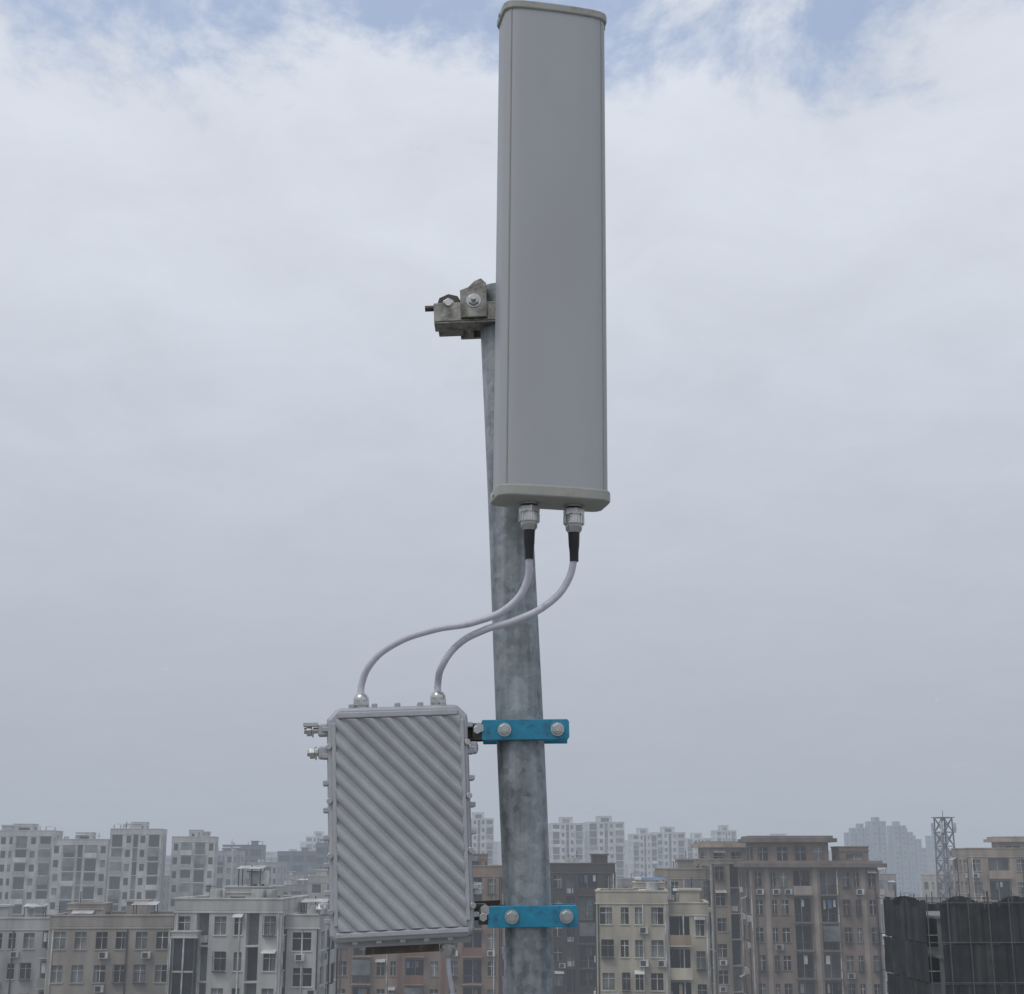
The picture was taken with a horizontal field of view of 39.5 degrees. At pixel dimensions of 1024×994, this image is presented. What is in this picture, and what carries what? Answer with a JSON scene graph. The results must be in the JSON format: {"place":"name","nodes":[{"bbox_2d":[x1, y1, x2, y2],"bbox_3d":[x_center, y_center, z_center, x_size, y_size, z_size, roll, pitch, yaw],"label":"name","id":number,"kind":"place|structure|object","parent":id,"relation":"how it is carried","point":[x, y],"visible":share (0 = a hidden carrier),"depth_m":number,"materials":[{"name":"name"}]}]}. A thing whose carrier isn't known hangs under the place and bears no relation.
{"place":"outdoors","nodes":[
{"label":"outdoors","id":0,"kind":"place"},
{"bbox_2d":[0,823,63,913],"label":"residential block","id":1,"kind":"structure","parent":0,"point":[25,858],"depth_m":321.47,"materials":[{"name":"paint"}]},
{"bbox_2d":[0,902,63,993],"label":"apartment building","id":2,"kind":"structure","parent":0,"point":[23,950],"depth_m":148.13,"materials":[{"name":"paint"}]},
{"bbox_2d":[47,832,109,913],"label":"residential block","id":3,"kind":"structure","parent":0,"point":[79,862],"depth_m":316.19,"materials":[{"name":"paint"}]},
{"bbox_2d":[44,891,173,993],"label":"apartment building","id":4,"kind":"structure","parent":0,"point":[98,948],"depth_m":134.65,"materials":[{"name":"paint"}]},
{"bbox_2d":[106,822,166,910],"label":"residential block","id":5,"kind":"structure","parent":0,"point":[137,859],"depth_m":313.88,"materials":[{"name":"paint"}]},
{"bbox_2d":[165,857,170,874],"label":"distant tower","id":6,"kind":"structure","parent":0,"point":[167,865],"depth_m":841.83,"materials":[{"name":"paint"}]},
{"bbox_2d":[168,830,218,910],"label":"residential block","id":7,"kind":"structure","parent":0,"point":[194,860],"depth_m":319.34,"materials":[{"name":"paint"}]},
{"bbox_2d":[222,841,265,884],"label":"office block","id":8,"kind":"structure","parent":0,"point":[254,851],"depth_m":431.20,"materials":[{"name":"paint"}]},
{"bbox_2d":[167,865,337,993],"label":"apartment building","id":9,"kind":"structure","parent":0,"point":[260,938],"depth_m":125.34,"materials":[{"name":"paint"}]},
{"bbox_2d":[265,857,276,861],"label":"distant tower","id":10,"kind":"structure","parent":0,"point":[267,859],"depth_m":974.82,"materials":[{"name":"paint"}]},
{"bbox_2d":[266,852,277,856],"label":"distant tower","id":11,"kind":"structure","parent":0,"point":[271,854],"depth_m":1102.68,"materials":[{"name":"paint"}]},
{"bbox_2d":[264,879,307,894],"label":"apartment building","id":12,"kind":"structure","parent":0,"point":[290,888],"depth_m":302.34,"materials":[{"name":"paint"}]},
{"bbox_2d":[300,841,305,850],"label":"distant tower","id":13,"kind":"structure","parent":0,"point":[302,843],"depth_m":1889.22,"materials":[{"name":"paint"}]},
{"bbox_2d":[307,866,328,903],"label":"apartment building","id":14,"kind":"structure","parent":0,"point":[318,884],"depth_m":271.27,"materials":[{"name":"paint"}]},
{"bbox_2d":[315,839,327,874],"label":"office block","id":15,"kind":"structure","parent":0,"point":[321,859],"depth_m":435.30,"materials":[{"name":"paint"}]},
{"bbox_2d":[337,853,505,993],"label":"apartment building","id":16,"kind":"structure","parent":0,"point":[477,964],"depth_m":161.94,"materials":[{"name":"paint"}]},
{"bbox_2d":[471,812,493,864],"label":"apartment tower","id":17,"kind":"structure","parent":0,"point":[483,840],"depth_m":578.33,"materials":[{"name":"paint"}]},
{"bbox_2d":[494,842,500,864],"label":"distant tower","id":18,"kind":"structure","parent":0,"point":[497,853],"depth_m":1122.41,"materials":[{"name":"paint"}]},
{"bbox_2d":[0,0,1023,854],"label":"sky","id":19,"kind":"structure","parent":0,"point":[243,452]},
{"bbox_2d":[548,817,583,862],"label":"apartment tower","id":20,"kind":"structure","parent":0,"point":[566,836],"depth_m":578.04,"materials":[{"name":"paint"}]},
{"bbox_2d":[550,851,615,993],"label":"apartment building","id":21,"kind":"structure","parent":0,"point":[574,881],"depth_m":183.50,"materials":[{"name":"paint"}]},
{"bbox_2d":[583,816,624,887],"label":"apartment tower","id":22,"kind":"structure","parent":0,"point":[604,834],"depth_m":582.78,"materials":[{"name":"paint"}]},
{"bbox_2d":[625,840,627,863],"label":"distant tower","id":23,"kind":"structure","parent":0,"point":[626,851],"depth_m":1383.80,"materials":[{"name":"paint"}]},
{"bbox_2d":[625,864,627,877],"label":"distant tower","id":24,"kind":"structure","parent":0,"point":[626,870],"depth_m":784.95,"materials":[{"name":"paint"}]},
{"bbox_2d":[617,869,653,887],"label":"apartment building","id":25,"kind":"structure","parent":0,"point":[625,883],"depth_m":288.14,"materials":[{"name":"paint"}]},
{"bbox_2d":[593,874,715,993],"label":"apartment building","id":26,"kind":"structure","parent":0,"point":[650,938],"depth_m":136.24,"materials":[{"name":"paint"}]},
{"bbox_2d":[649,827,685,867],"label":"apartment tower","id":27,"kind":"structure","parent":0,"point":[671,843],"depth_m":635.66,"materials":[{"name":"paint"}]},
{"bbox_2d":[686,833,711,858],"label":"apartment tower","id":28,"kind":"structure","parent":0,"point":[693,852],"depth_m":674.60,"materials":[{"name":"paint"}]},
{"bbox_2d":[654,841,745,993],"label":"apartment building","id":29,"kind":"structure","parent":0,"point":[712,872],"depth_m":172.47,"materials":[{"name":"paint"}]},
{"bbox_2d":[770,834,786,835],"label":"distant tower","id":30,"kind":"structure","parent":0,"point":[778,834],"depth_m":1254.52,"materials":[{"name":"paint"}]},
{"bbox_2d":[733,836,886,993],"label":"apartment building","id":31,"kind":"structure","parent":0,"point":[809,915],"depth_m":160.54,"materials":[{"name":"paint"}]},
{"bbox_2d":[828,850,831,860],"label":"distant tower","id":32,"kind":"structure","parent":0,"point":[830,855],"depth_m":1258.54,"materials":[{"name":"paint"}]},
{"bbox_2d":[844,828,861,845],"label":"apartment tower","id":33,"kind":"structure","parent":0,"point":[852,837],"depth_m":860.58,"materials":[{"name":"paint"}]},
{"bbox_2d":[856,824,870,860],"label":"apartment tower","id":34,"kind":"structure","parent":0,"point":[865,832],"depth_m":870.40,"materials":[{"name":"paint"}]},
{"bbox_2d":[865,817,888,872],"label":"apartment tower","id":35,"kind":"structure","parent":0,"point":[878,839],"depth_m":874.45,"materials":[{"name":"paint"}]},
{"bbox_2d":[880,897,884,939],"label":"apartment building","id":36,"kind":"structure","parent":0,"point":[882,915],"depth_m":247.19,"materials":[{"name":"paint"}]},
{"bbox_2d":[882,934,892,993],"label":"apartment building","id":37,"kind":"structure","parent":0,"point":[886,983],"depth_m":184.08,"materials":[{"name":"paint"}]},
{"bbox_2d":[886,821,909,896],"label":"apartment tower","id":38,"kind":"structure","parent":0,"point":[897,849],"depth_m":877.88,"materials":[{"name":"paint"}]},
{"bbox_2d":[906,828,916,893],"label":"apartment tower","id":39,"kind":"structure","parent":0,"point":[911,862],"depth_m":895.51,"materials":[{"name":"paint"}]},
{"bbox_2d":[913,835,923,896],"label":"apartment tower","id":40,"kind":"structure","parent":0,"point":[918,857],"depth_m":924.37,"materials":[{"name":"paint"}]},
{"bbox_2d":[898,890,944,971],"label":"apartment building","id":41,"kind":"structure","parent":0,"point":[929,899],"depth_m":290.33,"materials":[{"name":"paint"}]},
{"bbox_2d":[922,848,948,873],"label":"distant tower","id":42,"kind":"structure","parent":0,"point":[924,860],"depth_m":938.98,"materials":[{"name":"paint"}]},
{"bbox_2d":[925,833,947,873],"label":"apartment tower","id":43,"kind":"structure","parent":0,"point":[930,842],"depth_m":921.82,"materials":[{"name":"paint"}]},
{"bbox_2d":[921,869,953,899],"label":"apartment building","id":44,"kind":"structure","parent":0,"point":[929,883],"depth_m":301.92,"materials":[{"name":"paint"}]},
{"bbox_2d":[929,849,952,873],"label":"distant tower","id":45,"kind":"structure","parent":0,"point":[932,861],"depth_m":839.59,"materials":[{"name":"paint"}]},
{"bbox_2d":[949,836,1023,903],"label":"apartment building","id":46,"kind":"structure","parent":0,"point":[996,870],"depth_m":194.98,"materials":[{"name":"paint"}]},
{"label":"ground","id":47,"kind":"structure","parent":0,"visible":0},
{"bbox_2d":[163,875,169,910],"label":"apartment building","id":48,"kind":"structure","parent":47,"relation":"on","point":[166,891],"depth_m":387.87,"materials":[{"name":"paint"}]},
{"bbox_2d":[216,847,244,888],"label":"residential block","id":49,"kind":"structure","parent":47,"relation":"on","point":[229,863],"depth_m":391.41,"materials":[{"name":"paint"}]},
{"bbox_2d":[245,857,286,884],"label":"residential block","id":50,"kind":"structure","parent":47,"relation":"on","point":[278,873],"depth_m":401.04,"materials":[{"name":"paint"}]},
{"bbox_2d":[277,847,315,878],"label":"office block","id":51,"kind":"structure","parent":47,"relation":"on","point":[302,862],"depth_m":449.68,"materials":[{"name":"paint"}]},
{"bbox_2d":[287,871,306,883],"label":"apartment building","id":52,"kind":"structure","parent":47,"relation":"on","point":[291,877],"depth_m":444.88,"materials":[{"name":"paint"}]},
{"bbox_2d":[306,831,323,850],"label":"apartment tower","id":53,"kind":"structure","parent":47,"relation":"on","point":[311,841],"depth_m":694.23,"materials":[{"name":"paint"}]},
{"bbox_2d":[504,928,506,993],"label":"apartment building","id":54,"kind":"structure","parent":47,"relation":"on","point":[505,981],"depth_m":239.97,"materials":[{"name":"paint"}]},
{"bbox_2d":[627,828,657,877],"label":"apartment tower","id":55,"kind":"structure","parent":47,"relation":"on","point":[642,851],"depth_m":615.77,"materials":[{"name":"paint"}]},
{"bbox_2d":[711,825,736,840],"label":"apartment tower","id":56,"kind":"structure","parent":47,"relation":"on","point":[723,833],"depth_m":695.55,"materials":[{"name":"paint"}]},
{"bbox_2d":[878,868,896,936],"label":"apartment building","id":57,"kind":"structure","parent":47,"relation":"on","point":[887,882],"depth_m":285.62,"materials":[{"name":"paint"}]},
{"bbox_2d":[931,811,956,900],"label":"lattice mast","id":58,"kind":"object","parent":47,"relation":"on","point":[946,860],"visible":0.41,"depth_m":295.76,"materials":[{"name":"metal"}]},
{"bbox_2d":[876,885,1023,993],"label":"building under construction","id":59,"kind":"structure","parent":47,"relation":"on","point":[969,946],"depth_m":116.11,"materials":[{"name":"fabric safety netting"},{"name":"concrete"},{"name":"metal"}]},
{"bbox_3d":[0.000,17.190,-5.907,16.400,33.770,13.900,0,-14,0],"label":"host building","id":60,"kind":"object","parent":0,"visible":0},
{"bbox_2d":[481,283,554,993],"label":"steel pole","id":61,"kind":"object","parent":60,"relation":"on","point":[523,817],"visible":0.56,"depth_m":2.00,"materials":[{"name":"grey metal"}]},
{"bbox_2d":[425,278,495,339],"bbox_3d":[-0.033,-0.286,2.183,0.198,0.068,0.130,-2,-14,-1],"label":"antenna mounting bracket","id":62,"kind":"object","parent":61,"relation":"attached to","point":[469,313],"visible":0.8,"depth_m":2.14,"materials":[{"name":"metal"}]},
{"bbox_2d":[490,0,609,532],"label":"sector antenna","id":63,"kind":"object","parent":62,"relation":"attached to","point":[550,416],"visible":1,"depth_m":2.06,"materials":[{"name":"grey plastic"}]},
{"bbox_2d":[472,719,568,743],"bbox_3d":[0.012,0.335,2.030,0.136,0.028,0.108,-1,-14,0],"label":"blue pole clamp","id":64,"kind":"object","parent":61,"relation":"attached to","point":[551,731],"visible":0.99,"depth_m":1.99,"materials":[{"name":"metal"}]},
{"bbox_2d":[303,691,500,957],"bbox_3d":[-0.153,0.454,1.982,0.268,0.362,0.084,-1,-14,-6],"label":"outdoor radio unit","id":65,"kind":"object","parent":64,"relation":"attached to","point":[400,857],"visible":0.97,"depth_m":1.94,"materials":[{"name":"metal"}]},
{"bbox_2d":[357,529,534,693],"bbox_3d":[-0.093,0.164,2.006,0.264,0.225,0.026,-4,-15,16],"label":"coaxial cable","id":66,"kind":"object","parent":65,"relation":"attached to","point":[529,538],"visible":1,"depth_m":1.99,"materials":[{"name":"white plastic"}]},
{"bbox_2d":[446,957,454,993],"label":"earthing wire","id":67,"kind":"object","parent":65,"relation":"attached to","point":[449,974],"visible":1,"depth_m":1.95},
{"bbox_2d":[434,532,579,690],"bbox_3d":[-0.013,0.162,2.007,0.222,0.220,0.038,-5,-15,20],"label":"coaxial cable","id":68,"kind":"object","parent":65,"relation":"attached to","point":[573,539],"visible":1,"depth_m":1.99,"materials":[{"name":"white plastic"}]},
{"bbox_2d":[478,904,577,927],"bbox_3d":[0.022,0.578,1.968,0.136,0.028,0.108,-1,-14,0],"label":"blue pole clamp","id":69,"kind":"object","parent":61,"relation":"attached to","point":[551,915],"visible":0.98,"depth_m":1.93,"materials":[{"name":"metal"}]}
]}

